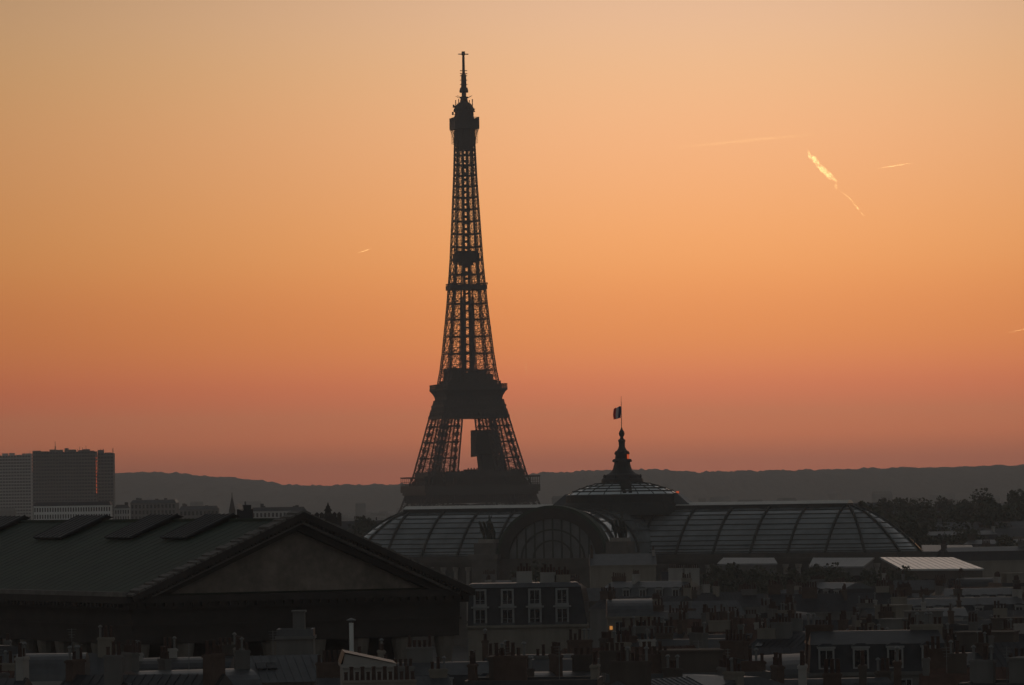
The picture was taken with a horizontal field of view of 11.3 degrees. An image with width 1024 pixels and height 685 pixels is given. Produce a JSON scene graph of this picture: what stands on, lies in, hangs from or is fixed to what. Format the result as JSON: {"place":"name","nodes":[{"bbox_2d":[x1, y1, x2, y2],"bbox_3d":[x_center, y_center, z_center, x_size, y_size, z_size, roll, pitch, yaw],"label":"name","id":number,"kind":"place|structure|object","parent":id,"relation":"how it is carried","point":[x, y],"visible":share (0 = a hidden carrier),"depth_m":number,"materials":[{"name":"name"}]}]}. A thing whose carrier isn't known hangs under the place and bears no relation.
{"place":"outdoors","nodes":[
{"label":"outdoors","id":0,"kind":"place"},
{"bbox_2d":[0,650,16,677],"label":"town house","id":1,"kind":"structure","parent":0,"point":[9,667],"depth_m":514.81,"materials":[{"name":"grey paint"}]},
{"bbox_2d":[0,453,32,519],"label":"tower block","id":2,"kind":"structure","parent":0,"point":[16,491],"depth_m":5297.95,"materials":[{"name":"concrete"}]},
{"bbox_2d":[0,641,32,684],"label":"town house","id":3,"kind":"structure","parent":0,"point":[22,659],"depth_m":452.01,"materials":[{"name":"grey paint"}]},
{"bbox_2d":[14,653,90,684],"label":"town house","id":4,"kind":"structure","parent":0,"point":[47,668],"depth_m":496.73,"materials":[{"name":"white paint"}]},
{"bbox_2d":[0,625,115,674],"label":"town house","id":5,"kind":"structure","parent":0,"point":[97,662],"depth_m":537.28,"materials":[{"name":"brown paint"}]},
{"bbox_2d":[32,446,97,519],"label":"tower block","id":6,"kind":"structure","parent":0,"point":[67,475],"depth_m":4348.32,"materials":[{"name":"grey concrete"}]},
{"bbox_2d":[33,501,112,519],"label":"apartment building","id":7,"kind":"structure","parent":0,"point":[55,510],"depth_m":2498.78,"materials":[{"name":"white concrete"}]},
{"bbox_2d":[97,449,114,518],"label":"tower block","id":8,"kind":"structure","parent":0,"point":[106,475],"depth_m":4358.35,"materials":[{"name":"grey concrete"}]},
{"bbox_2d":[115,502,129,518],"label":"apartment building","id":9,"kind":"structure","parent":0,"point":[122,511],"depth_m":2698.68,"materials":[{"name":"concrete"}]},
{"bbox_2d":[60,640,232,684],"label":"town house","id":10,"kind":"structure","parent":0,"point":[214,668],"depth_m":461.22,"materials":[{"name":"brown paint"}]},
{"bbox_2d":[130,498,179,518],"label":"apartment building","id":11,"kind":"structure","parent":0,"point":[140,508],"depth_m":2898.87,"materials":[{"name":"grey concrete"}]},
{"bbox_2d":[135,632,236,670],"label":"town house","id":12,"kind":"structure","parent":0,"point":[177,663],"depth_m":551.79,"materials":[{"name":"brown paint"}]},
{"bbox_2d":[121,637,262,684],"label":"town house","id":13,"kind":"structure","parent":0,"point":[241,672],"depth_m":509.89,"materials":[{"name":"grey paint"}]},
{"bbox_2d":[179,504,218,518],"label":"apartment building","id":14,"kind":"structure","parent":0,"point":[190,512],"depth_m":2598.69,"materials":[{"name":"grey concrete"}]},
{"bbox_2d":[0,510,474,662],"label":"temple","id":15,"kind":"structure","parent":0,"point":[150,582],"depth_m":654.36,"materials":[{"name":"grey stone"}]},
{"bbox_2d":[229,631,321,684],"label":"town house","id":16,"kind":"structure","parent":0,"point":[273,669],"depth_m":539.60,"materials":[{"name":"brown paint"}]},
{"bbox_2d":[252,504,305,517],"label":"apartment building","id":17,"kind":"structure","parent":0,"point":[262,511],"depth_m":2498.73,"materials":[{"name":"stone"}]},
{"bbox_2d":[275,610,316,654],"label":"town house","id":18,"kind":"structure","parent":0,"point":[299,637],"depth_m":591.26,"materials":[{"name":"grey paint"}]},
{"bbox_2d":[338,649,396,684],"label":"town house","id":19,"kind":"structure","parent":0,"point":[347,659],"depth_m":469.33,"materials":[{"name":"white paint"}]},
{"bbox_2d":[315,646,450,684],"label":"town house","id":20,"kind":"structure","parent":0,"point":[328,673],"depth_m":524.63,"materials":[{"name":"grey paint"}]},
{"bbox_2d":[394,646,467,661],"bbox_3d":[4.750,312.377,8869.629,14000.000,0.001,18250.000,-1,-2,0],"label":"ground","id":21,"kind":"structure","parent":0,"point":[459,653],"depth_m":1579.86,"materials":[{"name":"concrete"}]},
{"bbox_2d":[314,503,341,525],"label":"steeple","id":22,"kind":"object","parent":21,"relation":"on","point":[329,516],"visible":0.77,"depth_m":1148.05,"materials":[{"name":"stone"}]},
{"bbox_2d":[346,515,373,534],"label":"tree","id":23,"kind":"object","parent":21,"relation":"on","point":[357,525],"visible":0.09,"depth_m":1895.89,"materials":[{"name":"green plant"}]},
{"bbox_2d":[342,666,416,684],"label":"chimney stack","id":24,"kind":"object","parent":21,"relation":"on","point":[385,681],"visible":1,"depth_m":462.16,"materials":[{"name":"beige paint"}]},
{"bbox_2d":[398,51,539,512],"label":"lattice tower","id":25,"kind":"structure","parent":21,"relation":"on","point":[463,391],"depth_m":3236.28,"materials":[{"name":"metal"}]},
{"bbox_2d":[0,491,1007,520],"bbox_3d":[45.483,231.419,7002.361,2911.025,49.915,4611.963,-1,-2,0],"label":"distant city","id":26,"kind":"object","parent":21,"relation":"on","point":[360,510],"depth_m":6451.94,"materials":[{"name":"paint"}]},
{"bbox_2d":[466,563,588,660],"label":"mansion","id":27,"kind":"structure","parent":21,"relation":"on","point":[548,609],"depth_m":789.28,"materials":[{"name":"beige paint"}]},
{"bbox_2d":[361,426,924,645],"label":"glass roofed hall","id":28,"kind":"structure","parent":21,"relation":"on","point":[567,531],"depth_m":1642.42,"materials":[{"name":"glass"}]},
{"bbox_2d":[478,515,498,542],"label":"sculpture group","id":29,"kind":"object","parent":28,"relation":"on","point":[488,530],"visible":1,"depth_m":1620.72,"materials":[{"name":"stone"}]},
{"bbox_2d":[610,511,630,541],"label":"sculpture group","id":30,"kind":"object","parent":28,"relation":"on","point":[620,529],"visible":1,"depth_m":1605.04,"materials":[{"name":"stone"}]},
{"bbox_2d":[605,569,700,595],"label":"town house","id":31,"kind":"structure","parent":21,"relation":"on","point":[621,585],"depth_m":1159.05,"materials":[{"name":"grey paint"}]},
{"bbox_2d":[668,564,684,580],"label":"chimney stack","id":32,"kind":"object","parent":21,"relation":"on","point":[674,574],"visible":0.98,"depth_m":1223.39,"materials":[{"name":"white paint"}]},
{"bbox_2d":[684,564,699,584],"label":"chimney stack","id":33,"kind":"object","parent":21,"relation":"on","point":[693,571],"visible":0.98,"depth_m":1223.39,"materials":[{"name":"white paint"}]},
{"bbox_2d":[700,564,745,590],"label":"tree","id":34,"kind":"object","parent":21,"relation":"on","point":[715,570],"visible":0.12,"depth_m":1477.79,"materials":[{"name":"green plant"}]},
{"bbox_2d":[662,649,786,684],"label":"town house","id":35,"kind":"structure","parent":21,"relation":"on","point":[735,675],"depth_m":486.56,"materials":[{"name":"grey paint"}]},
{"bbox_2d":[700,562,766,592],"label":"tree","id":36,"kind":"object","parent":21,"relation":"on","point":[728,577],"visible":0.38,"depth_m":1437.06,"materials":[{"name":"green plant"}]},
{"bbox_2d":[757,567,809,593],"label":"tree","id":37,"kind":"object","parent":21,"relation":"on","point":[794,576],"visible":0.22,"depth_m":1437.56,"materials":[{"name":"green plant"}]},
{"bbox_2d":[716,652,891,684],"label":"town house","id":38,"kind":"structure","parent":21,"relation":"on","point":[778,668],"depth_m":492.93,"materials":[{"name":"beige paint"}]},
{"bbox_2d":[806,562,844,581],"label":"tree","id":39,"kind":"object","parent":21,"relation":"on","point":[829,573],"visible":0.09,"depth_m":1460.52,"materials":[{"name":"green plant"}]},
{"bbox_2d":[855,501,902,528],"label":"tree","id":40,"kind":"object","parent":21,"relation":"on","point":[896,521],"visible":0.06,"depth_m":1759.33,"materials":[{"name":"green plant"}]},
{"bbox_2d":[851,603,912,624],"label":"town house","id":41,"kind":"structure","parent":21,"relation":"on","point":[888,610],"depth_m":808.55,"materials":[{"name":"beige paint"}]},
{"bbox_2d":[873,565,923,584],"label":"tree","id":42,"kind":"object","parent":21,"relation":"on","point":[907,573],"visible":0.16,"depth_m":1445.58,"materials":[{"name":"green plant"}]},
{"bbox_2d":[899,521,948,547],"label":"tree","id":43,"kind":"object","parent":21,"relation":"on","point":[920,536],"visible":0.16,"depth_m":1774.83,"materials":[{"name":"green plant"}]},
{"bbox_2d":[922,545,972,556],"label":"pavilion","id":44,"kind":"structure","parent":21,"relation":"on","point":[929,550],"depth_m":1650.04,"materials":[{"name":"metal"}]},
{"bbox_2d":[936,506,964,521],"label":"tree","id":45,"kind":"object","parent":21,"relation":"on","point":[949,516],"visible":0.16,"depth_m":2000.40,"materials":[{"name":"green plant"}]},
{"bbox_2d":[933,521,976,544],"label":"tree","id":46,"kind":"object","parent":21,"relation":"on","point":[961,536],"visible":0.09,"depth_m":1749.86,"materials":[{"name":"green plant"}]},
{"bbox_2d":[927,523,997,539],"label":"apartment building","id":47,"kind":"structure","parent":21,"relation":"on","point":[991,535],"depth_m":1801.95,"materials":[{"name":"grey paint"}]},
{"bbox_2d":[940,528,986,544],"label":"tree","id":48,"kind":"object","parent":21,"relation":"on","point":[954,542],"visible":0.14,"depth_m":1720.41,"materials":[{"name":"green plant"}]},
{"bbox_2d":[935,516,1023,530],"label":"apartment building","id":49,"kind":"structure","parent":21,"relation":"on","point":[1017,524],"depth_m":1903.43,"materials":[{"name":"grey paint"}]},
{"bbox_2d":[952,500,1017,521],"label":"tree","id":50,"kind":"object","parent":21,"relation":"on","point":[988,504],"visible":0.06,"depth_m":1961.28,"materials":[{"name":"green plant"}]},
{"bbox_2d":[959,504,1023,521],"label":"tree","id":51,"kind":"object","parent":21,"relation":"on","point":[1000,515],"visible":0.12,"depth_m":1944.07,"materials":[{"name":"green plant"}]},
{"bbox_2d":[970,505,1013,528],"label":"tree","id":52,"kind":"object","parent":21,"relation":"on","point":[984,518],"visible":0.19,"depth_m":1904.48,"materials":[{"name":"green plant"}]},
{"bbox_2d":[964,533,1023,546],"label":"apartment building","id":53,"kind":"structure","parent":21,"relation":"on","point":[973,541],"depth_m":1705.36,"materials":[{"name":"grey paint"}]},
{"bbox_2d":[377,635,503,684],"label":"town house","id":54,"kind":"structure","parent":0,"point":[422,659],"depth_m":555.38,"materials":[{"name":"grey paint"}]},
{"bbox_2d":[0,0,1023,485],"label":"sky","id":55,"kind":"structure","parent":0,"point":[769,234],"materials":[{"name":"orange"}]},
{"bbox_2d":[481,628,573,660],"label":"town house","id":56,"kind":"structure","parent":0,"point":[484,641],"depth_m":580.55,"materials":[{"name":"grey paint"}]},
{"bbox_2d":[32,464,1023,516],"bbox_3d":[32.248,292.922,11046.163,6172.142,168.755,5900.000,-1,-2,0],"label":"hills","id":57,"kind":"structure","parent":0,"point":[864,483],"depth_m":11105.34,"materials":[{"name":"grey plant"}]},
{"bbox_2d":[464,641,604,684],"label":"town house","id":58,"kind":"structure","parent":0,"point":[511,669],"depth_m":476.93,"materials":[{"name":"grey paint"}]},
{"bbox_2d":[485,572,589,628],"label":"town house","id":59,"kind":"structure","parent":0,"point":[586,601],"depth_m":1166.41,"materials":[{"name":"grey paint"}]},
{"bbox_2d":[486,642,591,676],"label":"town house","id":60,"kind":"structure","parent":0,"point":[581,662],"depth_m":516.85,"materials":[{"name":"grey paint"}]},
{"bbox_2d":[504,630,631,671],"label":"town house","id":61,"kind":"structure","parent":0,"point":[540,663],"depth_m":560.41,"materials":[{"name":"grey paint"}]},
{"bbox_2d":[586,588,600,628],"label":"town house","id":62,"kind":"structure","parent":0,"point":[593,595],"depth_m":1231.14,"materials":[{"name":"grey paint"}]},
{"bbox_2d":[589,545,656,587],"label":"town house","id":63,"kind":"structure","parent":0,"point":[603,567],"depth_m":1328.85,"materials":[{"name":"beige paint"}]},
{"bbox_2d":[606,582,653,641],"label":"town house","id":64,"kind":"structure","parent":0,"point":[617,610],"depth_m":799.30,"materials":[{"name":"beige paint"}]},
{"bbox_2d":[561,622,708,660],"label":"town house","id":65,"kind":"structure","parent":0,"point":[696,633],"depth_m":596.22,"materials":[{"name":"grey paint"}]},
{"bbox_2d":[588,583,692,647],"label":"town house","id":66,"kind":"structure","parent":0,"point":[598,620],"depth_m":1049.92,"materials":[{"name":"grey paint"}]},
{"bbox_2d":[620,610,688,641],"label":"town house","id":67,"kind":"structure","parent":0,"point":[681,632],"depth_m":686.35,"materials":[{"name":"grey paint"}]},
{"bbox_2d":[608,646,702,684],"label":"town house","id":68,"kind":"structure","parent":0,"point":[630,672],"depth_m":446.30,"materials":[{"name":"white paint"}]},
{"bbox_2d":[648,598,700,625],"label":"town house","id":69,"kind":"structure","parent":0,"point":[659,611],"depth_m":897.09,"materials":[{"name":"beige paint"}]},
{"bbox_2d":[598,638,770,684],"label":"town house","id":70,"kind":"structure","parent":0,"point":[698,660],"depth_m":503.84,"materials":[{"name":"grey paint"}]},
{"bbox_2d":[624,613,744,647],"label":"town house","id":71,"kind":"structure","parent":0,"point":[666,638],"depth_m":624.89,"materials":[{"name":"grey paint"}]},
{"bbox_2d":[652,593,745,617],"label":"town house","id":72,"kind":"structure","parent":0,"point":[698,605],"depth_m":986.61,"materials":[{"name":"grey paint"}]},
{"bbox_2d":[668,605,768,631],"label":"town house","id":73,"kind":"structure","parent":0,"point":[746,621],"depth_m":824.24,"materials":[{"name":"grey paint"}]},
{"bbox_2d":[701,604,763,643],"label":"town house","id":74,"kind":"structure","parent":0,"point":[717,626],"depth_m":752.89,"materials":[{"name":"white paint"}]},
{"bbox_2d":[679,579,794,613],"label":"town house","id":75,"kind":"structure","parent":0,"point":[748,598],"depth_m":1057.87,"materials":[{"name":"grey paint"}]},
{"bbox_2d":[708,601,778,627],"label":"town house","id":76,"kind":"structure","parent":0,"point":[771,610],"depth_m":888.54,"materials":[{"name":"white paint"}]},
{"bbox_2d":[717,557,776,588],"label":"pavilion","id":77,"kind":"structure","parent":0,"point":[744,563],"depth_m":1569.15,"materials":[{"name":"metal"}]},
{"bbox_2d":[719,629,804,678],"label":"town house","id":78,"kind":"structure","parent":0,"point":[737,645],"depth_m":579.58,"materials":[{"name":"beige paint"}]},
{"bbox_2d":[750,613,827,647],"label":"town house","id":79,"kind":"structure","parent":0,"point":[778,634],"depth_m":708.02,"materials":[{"name":"grey paint"}]},
{"bbox_2d":[759,594,821,620],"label":"town house","id":80,"kind":"structure","parent":0,"point":[764,606],"depth_m":907.88,"materials":[{"name":"beige paint"}]},
{"bbox_2d":[747,629,849,655],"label":"town house","id":81,"kind":"structure","parent":0,"point":[782,650],"depth_m":638.48,"materials":[{"name":"grey paint"}]},
{"bbox_2d":[761,610,861,634],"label":"town house","id":82,"kind":"structure","parent":0,"point":[797,625],"depth_m":762.48,"materials":[{"name":"grey paint"}]},
{"bbox_2d":[787,602,851,630],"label":"town house","id":83,"kind":"structure","parent":0,"point":[834,622],"depth_m":815.88,"materials":[{"name":"white paint"}]},
{"bbox_2d":[766,578,890,619],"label":"town house","id":84,"kind":"structure","parent":0,"point":[810,600],"depth_m":989.70,"materials":[{"name":"grey paint"}]},
{"bbox_2d":[809,575,873,593],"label":"town house","id":85,"kind":"structure","parent":0,"point":[823,587],"depth_m":1146.43,"materials":[{"name":"beige paint"}]},
{"bbox_2d":[809,557,874,582],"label":"pavilion","id":86,"kind":"structure","parent":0,"point":[854,567],"depth_m":1566.43,"materials":[{"name":"metal"}]},
{"bbox_2d":[795,646,904,684],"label":"town house","id":87,"kind":"structure","parent":0,"point":[831,678],"depth_m":438.47,"materials":[{"name":"grey paint"}]},
{"bbox_2d":[804,611,944,684],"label":"town house","id":88,"kind":"structure","parent":0,"point":[822,642],"depth_m":545.04,"materials":[{"name":"grey paint"}]},
{"bbox_2d":[837,610,918,630],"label":"town house","id":89,"kind":"structure","parent":0,"point":[893,623],"depth_m":692.94,"materials":[{"name":"grey paint"}]},
{"bbox_2d":[851,590,906,619],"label":"town house","id":90,"kind":"structure","parent":0,"point":[865,607],"depth_m":895.42,"materials":[{"name":"beige paint"}]},
{"bbox_2d":[849,607,969,640],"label":"town house","id":91,"kind":"structure","parent":0,"point":[956,628],"depth_m":763.20,"materials":[{"name":"grey paint"}]},
{"bbox_2d":[881,568,947,592],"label":"town house","id":92,"kind":"structure","parent":0,"point":[930,585],"depth_m":1252.92,"materials":[{"name":"brown paint"}]},
{"bbox_2d":[896,582,963,598],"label":"town house","id":93,"kind":"structure","parent":0,"point":[907,587],"depth_m":1053.41,"materials":[{"name":"grey paint"}]},
{"bbox_2d":[880,557,983,588],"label":"pavilion","id":94,"kind":"structure","parent":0,"point":[927,568],"depth_m":1484.71,"materials":[{"name":"grey metal"}]},
{"bbox_2d":[881,627,988,667],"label":"town house","id":95,"kind":"structure","parent":0,"point":[980,643],"depth_m":596.66,"materials":[{"name":"grey paint"}]},
{"bbox_2d":[921,594,967,623],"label":"town house","id":96,"kind":"structure","parent":0,"point":[960,613],"depth_m":883.69,"materials":[{"name":"grey paint"}]},
{"bbox_2d":[897,583,1023,610],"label":"town house","id":97,"kind":"structure","parent":0,"point":[1015,601],"depth_m":963.89,"materials":[{"name":"beige paint"}]},
{"bbox_2d":[926,636,1007,673],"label":"town house","id":98,"kind":"structure","parent":0,"point":[936,655],"depth_m":505.05,"materials":[{"name":"grey paint"}]},
{"bbox_2d":[919,640,1023,684],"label":"town house","id":99,"kind":"structure","parent":0,"point":[957,669],"depth_m":494.47,"materials":[{"name":"beige paint"}]},
{"bbox_2d":[955,568,992,586],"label":"town house","id":100,"kind":"structure","parent":0,"point":[973,582],"depth_m":1235.94,"materials":[{"name":"grey paint"}]},
{"bbox_2d":[931,575,1022,597],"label":"town house","id":101,"kind":"structure","parent":0,"point":[940,590],"depth_m":1064.16,"materials":[{"name":"white paint"}]},
{"bbox_2d":[947,601,1007,630],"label":"town house","id":102,"kind":"structure","parent":0,"point":[1001,611],"depth_m":825.93,"materials":[{"name":"brown paint"}]},
{"bbox_2d":[937,539,1023,577],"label":"apartment building","id":103,"kind":"structure","parent":0,"point":[991,561],"depth_m":1599.65,"materials":[{"name":"beige paint"}]},
{"bbox_2d":[942,623,1019,652],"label":"town house","id":104,"kind":"structure","parent":0,"point":[968,639],"depth_m":643.98,"materials":[{"name":"brown paint"}]},
{"bbox_2d":[956,593,1023,619],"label":"town house","id":105,"kind":"structure","parent":0,"point":[985,614],"depth_m":908.13,"materials":[{"name":"beige paint"}]},
{"bbox_2d":[958,645,1023,684],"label":"town house","id":106,"kind":"structure","parent":0,"point":[983,672],"depth_m":449.54,"materials":[{"name":"grey paint"}]},
{"bbox_2d":[967,613,1023,630],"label":"town house","id":107,"kind":"structure","parent":0,"point":[996,623],"depth_m":763.94,"materials":[{"name":"brown paint"}]},
{"bbox_2d":[978,524,1023,538],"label":"apartment building","id":108,"kind":"structure","parent":0,"point":[1017,533],"depth_m":1823.66,"materials":[{"name":"beige paint"}]},
{"bbox_2d":[980,624,1023,666],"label":"town house","id":109,"kind":"structure","parent":0,"point":[998,651],"depth_m":597.27,"materials":[{"name":"beige paint"}]},
{"bbox_2d":[988,571,1023,592],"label":"town house","id":110,"kind":"structure","parent":0,"point":[1004,580],"depth_m":1144.72,"materials":[{"name":"beige paint"}]},
{"bbox_3d":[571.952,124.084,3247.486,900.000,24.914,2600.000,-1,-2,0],"label":"terrain","id":111,"kind":"structure","parent":0,"visible":0},
{"bbox_2d":[872,498,910,516],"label":"tree","id":112,"kind":"object","parent":111,"relation":"on","point":[882,506],"visible":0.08,"depth_m":2295.87,"materials":[{"name":"green plant"}]},
{"bbox_2d":[994,489,1023,509],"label":"tree","id":113,"kind":"object","parent":111,"relation":"on","point":[1014,499],"visible":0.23,"depth_m":2244.32,"materials":[{"name":"green plant"}]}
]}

